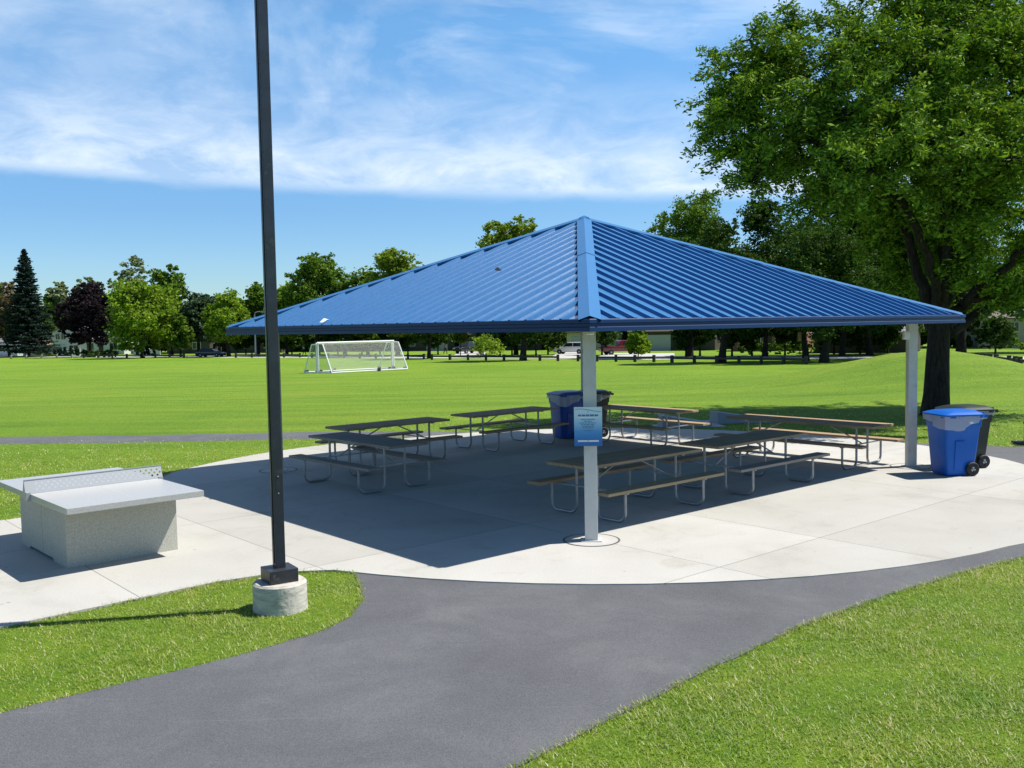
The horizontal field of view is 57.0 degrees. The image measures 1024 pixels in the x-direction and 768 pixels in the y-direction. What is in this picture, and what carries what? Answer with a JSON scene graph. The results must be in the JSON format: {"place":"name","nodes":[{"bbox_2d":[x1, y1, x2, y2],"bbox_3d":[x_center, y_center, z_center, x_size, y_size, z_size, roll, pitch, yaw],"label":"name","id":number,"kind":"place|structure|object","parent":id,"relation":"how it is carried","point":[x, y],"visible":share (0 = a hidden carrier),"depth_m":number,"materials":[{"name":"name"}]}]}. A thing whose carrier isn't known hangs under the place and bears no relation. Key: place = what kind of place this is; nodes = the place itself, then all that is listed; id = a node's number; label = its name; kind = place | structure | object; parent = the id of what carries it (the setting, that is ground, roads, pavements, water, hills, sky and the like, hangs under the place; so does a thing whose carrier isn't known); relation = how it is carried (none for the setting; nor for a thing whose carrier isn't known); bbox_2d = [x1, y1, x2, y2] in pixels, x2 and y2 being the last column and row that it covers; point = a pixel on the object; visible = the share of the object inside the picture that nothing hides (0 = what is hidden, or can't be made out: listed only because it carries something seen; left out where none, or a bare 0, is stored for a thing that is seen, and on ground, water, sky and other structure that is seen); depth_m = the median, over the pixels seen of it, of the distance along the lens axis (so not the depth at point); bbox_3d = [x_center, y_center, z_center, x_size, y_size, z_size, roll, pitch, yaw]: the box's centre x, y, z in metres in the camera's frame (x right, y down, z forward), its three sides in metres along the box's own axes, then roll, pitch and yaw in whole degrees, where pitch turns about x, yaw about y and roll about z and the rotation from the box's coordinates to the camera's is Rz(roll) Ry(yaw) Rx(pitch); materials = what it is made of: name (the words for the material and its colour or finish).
{"place":"outdoors","nodes":[
{"label":"outdoors","id":0,"kind":"place"},
{"bbox_2d":[0,431,468,443],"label":"footpath","id":1,"kind":"structure","parent":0,"point":[151,438],"depth_m":23.62,"materials":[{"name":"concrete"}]},
{"bbox_2d":[451,352,484,357],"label":"driveway road","id":2,"kind":"structure","parent":0,"point":[469,353],"depth_m":137.99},
{"bbox_2d":[452,341,484,353],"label":"pickup truck","id":3,"kind":"object","parent":2,"relation":"on","point":[465,348],"visible":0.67,"depth_m":144.66,"materials":[{"name":"paint"}]},
{"bbox_2d":[0,338,1023,767],"bbox_3d":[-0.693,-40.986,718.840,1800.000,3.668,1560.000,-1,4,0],"label":"lawn","id":4,"kind":"structure","parent":0,"point":[108,396],"depth_m":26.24,"materials":[{"name":"plant"}]},
{"bbox_2d":[0,281,27,355],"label":"tree","id":5,"kind":"object","parent":4,"relation":"on","point":[4,303],"visible":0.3,"depth_m":189.27,"materials":[{"name":"green plant"}]},
{"bbox_2d":[0,248,64,355],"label":"spruce tree","id":6,"kind":"object","parent":4,"relation":"on","point":[28,306],"visible":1,"depth_m":184.95,"materials":[{"name":"green plant"}]},
{"bbox_2d":[29,302,63,335],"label":"broadleaf tree","id":7,"kind":"object","parent":4,"relation":"on","point":[50,321],"visible":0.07,"depth_m":219.75,"materials":[{"name":"green plant"}]},
{"bbox_2d":[45,281,69,319],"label":"broadleaf tree","id":8,"kind":"object","parent":4,"relation":"on","point":[60,292],"visible":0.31,"depth_m":225.53,"materials":[{"name":"green plant"}]},
{"bbox_2d":[49,328,109,348],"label":"house","id":9,"kind":"structure","parent":4,"relation":"on","point":[60,338],"depth_m":205.91,"materials":[{"name":"white"}]},
{"bbox_2d":[52,280,115,352],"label":"maple tree","id":10,"kind":"object","parent":4,"relation":"on","point":[84,318],"visible":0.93,"depth_m":171.33,"materials":[{"name":"purple plant"}]},
{"bbox_2d":[78,332,146,354],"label":"house","id":11,"kind":"structure","parent":4,"relation":"on","point":[108,346],"depth_m":203.84,"materials":[{"name":"white"}]},
{"bbox_2d":[106,255,155,346],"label":"broadleaf tree","id":12,"kind":"object","parent":4,"relation":"on","point":[131,271],"visible":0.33,"depth_m":184.82,"materials":[{"name":"green plant"}]},
{"bbox_2d":[101,277,181,357],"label":"maple tree","id":13,"kind":"object","parent":4,"relation":"on","point":[141,311],"visible":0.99,"depth_m":152.32,"materials":[{"name":"green plant"}]},
{"bbox_2d":[148,263,192,354],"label":"broadleaf tree","id":14,"kind":"object","parent":4,"relation":"on","point":[160,277],"visible":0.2,"depth_m":167.97,"materials":[{"name":"green plant"}]},
{"bbox_2d":[164,313,194,356],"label":"broadleaf tree","id":15,"kind":"object","parent":4,"relation":"on","point":[182,333],"visible":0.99,"depth_m":154.86,"materials":[{"name":"green plant"}]},
{"bbox_2d":[174,290,216,351],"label":"broadleaf tree","id":16,"kind":"object","parent":4,"relation":"on","point":[191,309],"visible":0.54,"depth_m":158.48,"materials":[{"name":"green plant"}]},
{"bbox_2d":[167,340,226,353],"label":"house","id":17,"kind":"structure","parent":4,"relation":"on","point":[205,344],"depth_m":194.79,"materials":[{"name":"brown"}]},
{"bbox_2d":[198,287,250,356],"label":"broadleaf tree","id":18,"kind":"object","parent":4,"relation":"on","point":[222,314],"visible":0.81,"depth_m":151.04,"materials":[{"name":"green plant"}]},
{"bbox_2d":[229,335,256,353],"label":"understory tree","id":19,"kind":"object","parent":4,"relation":"on","point":[248,342],"visible":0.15,"depth_m":168.53,"materials":[{"name":"green plant"}]},
{"bbox_2d":[239,281,264,353],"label":"broadleaf tree","id":20,"kind":"object","parent":4,"relation":"on","point":[255,296],"visible":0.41,"depth_m":155.42,"materials":[{"name":"green plant"}]},
{"bbox_2d":[229,342,298,352],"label":"house","id":21,"kind":"structure","parent":4,"relation":"on","point":[250,350],"depth_m":190.31,"materials":[{"name":"brown"}]},
{"bbox_2d":[252,0,307,616],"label":"lamp post","id":22,"kind":"object","parent":4,"relation":"on","point":[279,587],"visible":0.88,"depth_m":8.75,"materials":[{"name":"metal"}]},
{"bbox_2d":[261,281,302,353],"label":"broadleaf tree","id":23,"kind":"object","parent":4,"relation":"on","point":[280,305],"visible":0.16,"depth_m":155.14,"materials":[{"name":"green plant"}]},
{"bbox_2d":[279,334,314,353],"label":"understory tree","id":24,"kind":"object","parent":4,"relation":"on","point":[299,340],"visible":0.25,"depth_m":162.91,"materials":[{"name":"green plant"}]},
{"bbox_2d":[290,334,315,351],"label":"broadleaf tree","id":25,"kind":"object","parent":4,"relation":"on","point":[309,342],"visible":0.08,"depth_m":191.65,"materials":[{"name":"green plant"}]},
{"bbox_2d":[277,252,351,353],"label":"broadleaf tree","id":26,"kind":"object","parent":4,"relation":"on","point":[319,275],"visible":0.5,"depth_m":150.02,"materials":[{"name":"green plant"}]},
{"bbox_2d":[317,334,343,353],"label":"understory tree","id":27,"kind":"object","parent":4,"relation":"on","point":[330,338],"visible":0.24,"depth_m":152.63,"materials":[{"name":"green plant"}]},
{"bbox_2d":[324,279,361,352],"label":"broadleaf tree","id":28,"kind":"object","parent":4,"relation":"on","point":[335,288],"visible":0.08,"depth_m":143.47,"materials":[{"name":"green plant"}]},
{"bbox_2d":[304,342,392,372],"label":"soccer goal","id":29,"kind":"object","parent":4,"relation":"on","point":[316,371],"visible":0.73,"depth_m":78.81,"materials":[{"name":"white paint"}]},
{"bbox_2d":[315,337,389,351],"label":"house","id":30,"kind":"structure","parent":4,"relation":"on","point":[348,350],"depth_m":185.10,"materials":[{"name":"grey"}]},
{"bbox_2d":[340,334,376,354],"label":"understory tree","id":31,"kind":"object","parent":4,"relation":"on","point":[356,345],"visible":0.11,"depth_m":148.97,"materials":[{"name":"green plant"}]},
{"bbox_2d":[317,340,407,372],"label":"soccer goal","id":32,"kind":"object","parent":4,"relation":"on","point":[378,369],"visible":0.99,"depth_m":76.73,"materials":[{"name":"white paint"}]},
{"bbox_2d":[342,265,383,354],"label":"broadleaf tree","id":33,"kind":"object","parent":4,"relation":"on","point":[354,279],"visible":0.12,"depth_m":142.24,"materials":[{"name":"green plant"}]},
{"bbox_2d":[311,353,424,358],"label":"timber rail","id":34,"kind":"object","parent":4,"relation":"on","point":[376,355],"visible":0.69,"depth_m":124.60,"materials":[{"name":"wood"}]},
{"bbox_2d":[360,247,423,354],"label":"broadleaf tree","id":35,"kind":"object","parent":4,"relation":"on","point":[392,261],"visible":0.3,"depth_m":133.80,"materials":[{"name":"green plant"}]},
{"bbox_2d":[388,333,420,353],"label":"understory tree","id":36,"kind":"object","parent":4,"relation":"on","point":[404,342],"visible":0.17,"depth_m":140.58,"materials":[{"name":"green plant"}]},
{"bbox_2d":[409,333,445,358],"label":"broadleaf tree","id":37,"kind":"object","parent":4,"relation":"on","point":[423,337],"visible":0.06,"depth_m":117.51,"materials":[{"name":"green plant"}]},
{"bbox_2d":[400,336,459,350],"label":"house","id":38,"kind":"structure","parent":4,"relation":"on","point":[419,346],"depth_m":177.78,"materials":[{"name":"brown"}]},
{"bbox_2d":[422,333,452,354],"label":"understory tree","id":39,"kind":"object","parent":4,"relation":"on","point":[445,338],"visible":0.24,"depth_m":141.33,"materials":[{"name":"green plant"}]},
{"bbox_2d":[469,333,506,355],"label":"bush","id":40,"kind":"object","parent":4,"relation":"on","point":[484,341],"visible":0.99,"depth_m":118.41,"materials":[{"name":"green plant"}]},
{"bbox_2d":[431,354,558,360],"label":"timber rail","id":41,"kind":"object","parent":4,"relation":"on","point":[539,356],"visible":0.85,"depth_m":103.51,"materials":[{"name":"wood"}]},
{"bbox_2d":[491,332,520,354],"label":"understory tree","id":42,"kind":"object","parent":4,"relation":"on","point":[503,337],"visible":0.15,"depth_m":128.39,"materials":[{"name":"green plant"}]},
{"bbox_2d":[475,214,537,354],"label":"broadleaf tree","id":43,"kind":"object","parent":4,"relation":"on","point":[503,233],"visible":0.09,"depth_m":127.83,"materials":[{"name":"green plant"}]},
{"bbox_2d":[468,333,550,350],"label":"house","id":44,"kind":"structure","parent":4,"relation":"on","point":[540,347],"depth_m":169.53,"materials":[{"name":"brown"}]},
{"bbox_2d":[491,332,543,360],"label":"broadleaf tree","id":45,"kind":"object","parent":4,"relation":"on","point":[523,336],"visible":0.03,"depth_m":102.25,"materials":[{"name":"green plant"}]},
{"bbox_2d":[518,332,552,355],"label":"understory tree","id":46,"kind":"object","parent":4,"relation":"on","point":[546,336],"visible":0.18,"depth_m":124.08,"materials":[{"name":"green plant"}]},
{"bbox_2d":[538,332,567,354],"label":"understory tree","id":47,"kind":"object","parent":4,"relation":"on","point":[557,337],"visible":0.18,"depth_m":128.49,"materials":[{"name":"green plant"}]},
{"bbox_2d":[567,331,625,349],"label":"house","id":48,"kind":"structure","parent":4,"relation":"on","point":[573,336],"depth_m":160.84,"materials":[{"name":"beige"}]},
{"bbox_2d":[596,331,621,354],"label":"understory tree","id":49,"kind":"object","parent":4,"relation":"on","point":[604,338],"visible":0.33,"depth_m":119.11,"materials":[{"name":"green plant"}]},
{"bbox_2d":[577,355,655,361],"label":"timber rail","id":50,"kind":"object","parent":4,"relation":"on","point":[635,357],"visible":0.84,"depth_m":91.78,"materials":[{"name":"wood"}]},
{"bbox_2d":[624,330,652,356],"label":"young tree","id":51,"kind":"object","parent":4,"relation":"on","point":[638,342],"visible":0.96,"depth_m":98.32,"materials":[{"name":"green plant"}]},
{"bbox_2d":[627,330,728,350],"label":"house","id":52,"kind":"structure","parent":4,"relation":"on","point":[661,340],"depth_m":142.24,"materials":[{"name":"green"}]},
{"bbox_2d":[646,335,670,350],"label":"garage door","id":53,"kind":"structure","parent":52,"relation":"in","point":[660,342],"depth_m":142.62,"materials":[{"name":"paint"}]},
{"bbox_2d":[669,329,703,356],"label":"understory tree","id":54,"kind":"object","parent":4,"relation":"on","point":[682,340],"visible":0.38,"depth_m":105.36,"materials":[{"name":"green plant"}]},
{"bbox_2d":[643,189,731,356],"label":"broadleaf tree","id":55,"kind":"object","parent":4,"relation":"on","point":[690,223],"visible":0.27,"depth_m":103.02,"materials":[{"name":"green plant"}]},
{"bbox_2d":[651,414,725,427],"bbox_3d":[4.567,0.955,24.465,1.750,0.345,0.850,-1,4,-3],"label":"cornhole board","id":56,"kind":"object","parent":4,"relation":"on","point":[663,424],"visible":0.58,"depth_m":24.17,"materials":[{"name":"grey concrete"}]},
{"bbox_2d":[689,216,774,362],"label":"broadleaf tree","id":57,"kind":"object","parent":4,"relation":"on","point":[723,241],"visible":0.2,"depth_m":82.92,"materials":[{"name":"green plant"}]},
{"bbox_2d":[717,330,749,355],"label":"understory tree","id":58,"kind":"object","parent":4,"relation":"on","point":[733,338],"visible":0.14,"depth_m":104.29,"materials":[{"name":"green plant"}]},
{"bbox_2d":[703,410,770,423],"bbox_3d":[6.165,0.879,25.523,1.750,0.345,0.850,-1,4,-8],"label":"cornhole board","id":59,"kind":"object","parent":4,"relation":"on","point":[718,417],"visible":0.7,"depth_m":25.17,"materials":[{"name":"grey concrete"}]},
{"bbox_2d":[670,355,807,364],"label":"timber rail","id":60,"kind":"object","parent":4,"relation":"on","point":[739,358],"visible":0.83,"depth_m":81.58,"materials":[{"name":"wood"}]},
{"bbox_2d":[736,199,795,355],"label":"broadleaf tree","id":61,"kind":"object","parent":4,"relation":"on","point":[760,224],"visible":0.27,"depth_m":100.54,"materials":[{"name":"green plant"}]},
{"bbox_2d":[733,331,812,350],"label":"house","id":62,"kind":"structure","parent":4,"relation":"on","point":[770,338],"depth_m":128.05,"materials":[{"name":"red brick"}]},
{"bbox_2d":[766,209,857,360],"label":"broadleaf tree","id":63,"kind":"object","parent":4,"relation":"on","point":[805,350],"visible":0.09,"depth_m":84.44,"materials":[{"name":"green plant"}]},
{"bbox_2d":[769,217,885,362],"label":"broadleaf tree","id":64,"kind":"object","parent":4,"relation":"on","point":[814,247],"visible":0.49,"depth_m":78.52,"materials":[{"name":"green plant"}]},
{"bbox_2d":[816,327,856,353],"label":"understory tree","id":65,"kind":"object","parent":4,"relation":"on","point":[835,340],"visible":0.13,"depth_m":105.38,"materials":[{"name":"green plant"}]},
{"bbox_2d":[804,196,889,355],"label":"broadleaf tree","id":66,"kind":"object","parent":4,"relation":"on","point":[842,352],"visible":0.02,"depth_m":98.62,"materials":[{"name":"green plant"}]},
{"bbox_2d":[674,0,1023,415],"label":"shade tree","id":67,"kind":"object","parent":4,"relation":"on","point":[941,56],"visible":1,"depth_m":24.38,"materials":[{"name":"green plant"}]},
{"bbox_2d":[810,324,923,352],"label":"house","id":68,"kind":"structure","parent":4,"relation":"on","point":[900,347],"depth_m":110.21,"materials":[{"name":"grey"}]},
{"bbox_2d":[823,215,928,354],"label":"broadleaf tree","id":69,"kind":"object","parent":4,"relation":"on","point":[868,341],"visible":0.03,"depth_m":98.71,"materials":[{"name":"green plant"}]},
{"bbox_2d":[874,325,902,352],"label":"understory tree","id":70,"kind":"object","parent":4,"relation":"on","point":[884,343],"visible":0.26,"depth_m":104.97,"materials":[{"name":"green plant"}]},
{"bbox_2d":[924,268,980,347],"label":"broadleaf tree","id":71,"kind":"object","parent":4,"relation":"on","point":[969,342],"visible":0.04,"depth_m":127.80,"materials":[{"name":"green plant"}]},
{"bbox_2d":[882,151,1023,352],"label":"broadleaf tree","id":72,"kind":"object","parent":4,"relation":"on","point":[961,336],"visible":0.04,"depth_m":84.63,"materials":[{"name":"green plant"}]},
{"bbox_2d":[971,316,1017,353],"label":"young tree","id":73,"kind":"object","parent":4,"relation":"on","point":[999,333],"visible":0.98,"depth_m":83.05,"materials":[{"name":"green plant"}]},
{"bbox_2d":[972,307,1023,348],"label":"house","id":74,"kind":"structure","parent":4,"relation":"on","point":[1019,325],"depth_m":120.43,"materials":[{"name":"beige"}]},
{"bbox_2d":[0,428,1023,628],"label":"concrete pavement","id":75,"kind":"structure","parent":0,"point":[476,511],"depth_m":12.52,"materials":[{"name":"concrete"}]},
{"bbox_2d":[0,465,203,568],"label":"table tennis","id":76,"kind":"object","parent":75,"relation":"on","point":[77,519],"visible":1,"depth_m":11.01,"materials":[{"name":"concrete"}]},
{"bbox_2d":[289,432,446,493],"bbox_3d":[-2.461,1.303,15.937,1.552,0.765,2.440,-4,5,-43],"label":"picnic table","id":77,"kind":"object","parent":75,"relation":"on","point":[375,441],"visible":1,"depth_m":15.71,"materials":[{"name":"grey wood"}]},
{"bbox_2d":[315,417,462,465],"bbox_3d":[-2.404,1.141,18.564,2.440,0.765,1.552,-4,5,-42],"label":"picnic table","id":78,"kind":"object","parent":75,"relation":"on","point":[360,427],"visible":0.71,"depth_m":18.53,"materials":[{"name":"brown wood"}]},
{"bbox_2d":[439,406,568,451],"bbox_3d":[-0.150,0.972,20.690,2.440,0.765,1.552,-4,5,-43],"label":"picnic table","id":79,"kind":"object","parent":75,"relation":"on","point":[495,413],"visible":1,"depth_m":20.52,"materials":[{"name":"brown wood"}]},
{"bbox_2d":[546,390,582,437],"bbox_3d":[1.302,0.705,22.005,0.801,1.083,0.720,-3,4,-25],"label":"rubbish cart","id":80,"kind":"object","parent":75,"relation":"on","point":[562,414],"visible":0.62,"depth_m":21.74,"materials":[{"name":"blue plastic"}]},
{"bbox_2d":[547,394,581,406],"bbox_3d":[1.268,0.374,21.968,0.735,0.264,0.729,-3,4,-25],"label":"bin liner","id":81,"kind":"object","parent":80,"relation":"attached to","point":[567,401],"visible":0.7,"depth_m":21.62,"materials":[{"name":"white"}]},
{"bbox_2d":[225,216,965,546],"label":"picnic pavilion","id":82,"kind":"structure","parent":75,"relation":"on","point":[587,278],"depth_m":14.19,"materials":[{"name":"paint"}]},
{"bbox_2d":[574,407,601,445],"bbox_3d":[0.910,0.508,11.279,0.335,0.470,0.013,-1,4,4],"label":"notice sign","id":83,"kind":"object","parent":82,"relation":"attached to","point":[587,426],"visible":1,"depth_m":11.28,"materials":[{"name":"blue"}]},
{"bbox_2d":[578,389,613,436],"bbox_3d":[1.914,0.682,22.197,0.801,1.083,0.720,-2,4,-15],"label":"rubbish cart","id":84,"kind":"object","parent":75,"relation":"on","point":[604,412],"visible":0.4,"depth_m":21.96,"materials":[{"name":"black plastic"}]},
{"bbox_2d":[527,445,724,522],"bbox_3d":[1.644,1.389,13.424,2.440,0.765,1.552,-4,5,-41],"label":"picnic table","id":85,"kind":"object","parent":75,"relation":"on","point":[612,459],"visible":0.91,"depth_m":13.28,"materials":[{"name":"brown wood"}]},
{"bbox_2d":[597,404,709,445],"bbox_3d":[2.899,0.913,20.806,1.552,0.765,2.440,-4,5,-41],"label":"picnic table","id":86,"kind":"object","parent":75,"relation":"on","point":[652,410],"visible":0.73,"depth_m":20.56,"materials":[{"name":"brown wood"}]},
{"bbox_2d":[660,429,829,495],"bbox_3d":[3.776,1.242,15.218,2.440,0.765,1.552,-4,5,-41],"label":"picnic table","id":87,"kind":"object","parent":75,"relation":"on","point":[731,442],"visible":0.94,"depth_m":15.03,"materials":[{"name":"brown wood"}]},
{"bbox_2d":[714,414,903,469],"bbox_3d":[5.528,1.055,17.769,1.552,0.765,3.050,-4,5,-42],"label":"picnic table","id":88,"kind":"object","parent":75,"relation":"on","point":[856,425],"visible":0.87,"depth_m":17.30,"materials":[{"name":"brown wood"}]},
{"bbox_2d":[922,408,987,475],"bbox_3d":[7.461,0.976,15.904,0.801,1.083,0.720,-1,4,-8],"label":"rubbish cart","id":89,"kind":"object","parent":75,"relation":"on","point":[952,452],"visible":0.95,"depth_m":15.65,"materials":[{"name":"blue plastic"}]},
{"bbox_2d":[923,414,982,430],"bbox_3d":[7.423,0.637,15.876,0.742,0.247,0.731,-1,4,-8],"label":"bin liner","id":90,"kind":"object","parent":89,"relation":"attached to","point":[955,424],"visible":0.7,"depth_m":15.55,"materials":[{"name":"white"}]},
{"bbox_2d":[935,404,997,467],"bbox_3d":[8.039,0.917,16.705,0.801,1.083,0.720,-2,4,-12],"label":"rubbish cart","id":91,"kind":"object","parent":75,"relation":"on","point":[982,459],"visible":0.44,"depth_m":16.46,"materials":[{"name":"black plastic"}]},
{"bbox_2d":[0,442,1023,767],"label":"asphalt path","id":92,"kind":"structure","parent":0,"point":[402,672],"depth_m":7.10,"materials":[{"name":"asphalt"}]},
{"bbox_2d":[0,0,1023,305],"label":"sky","id":93,"kind":"structure","parent":0,"point":[128,128],"materials":[{"name":"blue"}]},
{"bbox_2d":[54,356,1023,358],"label":"road","id":94,"kind":"structure","parent":0,"point":[830,357],"depth_m":132.43,"materials":[{"name":"asphalt"}]},
{"bbox_2d":[195,348,226,356],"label":"parked car","id":95,"kind":"object","parent":94,"relation":"on","point":[204,352],"visible":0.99,"depth_m":153.21,"materials":[{"name":"paint"}]},
{"bbox_2d":[739,328,772,355],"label":"understory tree","id":96,"kind":"object","parent":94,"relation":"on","point":[750,344],"visible":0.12,"depth_m":104.78,"materials":[{"name":"green plant"}]},
{"bbox_2d":[768,328,807,354],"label":"understory tree","id":97,"kind":"object","parent":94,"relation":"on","point":[784,337],"visible":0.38,"depth_m":105.43,"materials":[{"name":"green plant"}]},
{"bbox_2d":[847,327,881,353],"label":"understory tree","id":98,"kind":"object","parent":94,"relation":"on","point":[857,341],"visible":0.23,"depth_m":105.34,"materials":[{"name":"green plant"}]},
{"bbox_2d":[549,352,580,358],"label":"driveway road","id":99,"kind":"structure","parent":0,"point":[569,355],"depth_m":121.39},
{"bbox_2d":[553,342,580,353],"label":"parked suv","id":100,"kind":"object","parent":99,"relation":"on","point":[570,347],"visible":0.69,"depth_m":130.02,"materials":[{"name":"white paint"}]},
{"bbox_2d":[599,353,640,358],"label":"driveway road","id":101,"kind":"structure","parent":0,"point":[623,354],"depth_m":117.72,"materials":[{"name":"concrete"}]},
{"bbox_2d":[598,340,636,354],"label":"pickup truck","id":102,"kind":"object","parent":101,"relation":"on","point":[618,346],"visible":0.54,"depth_m":121.28,"materials":[{"name":"red paint"}]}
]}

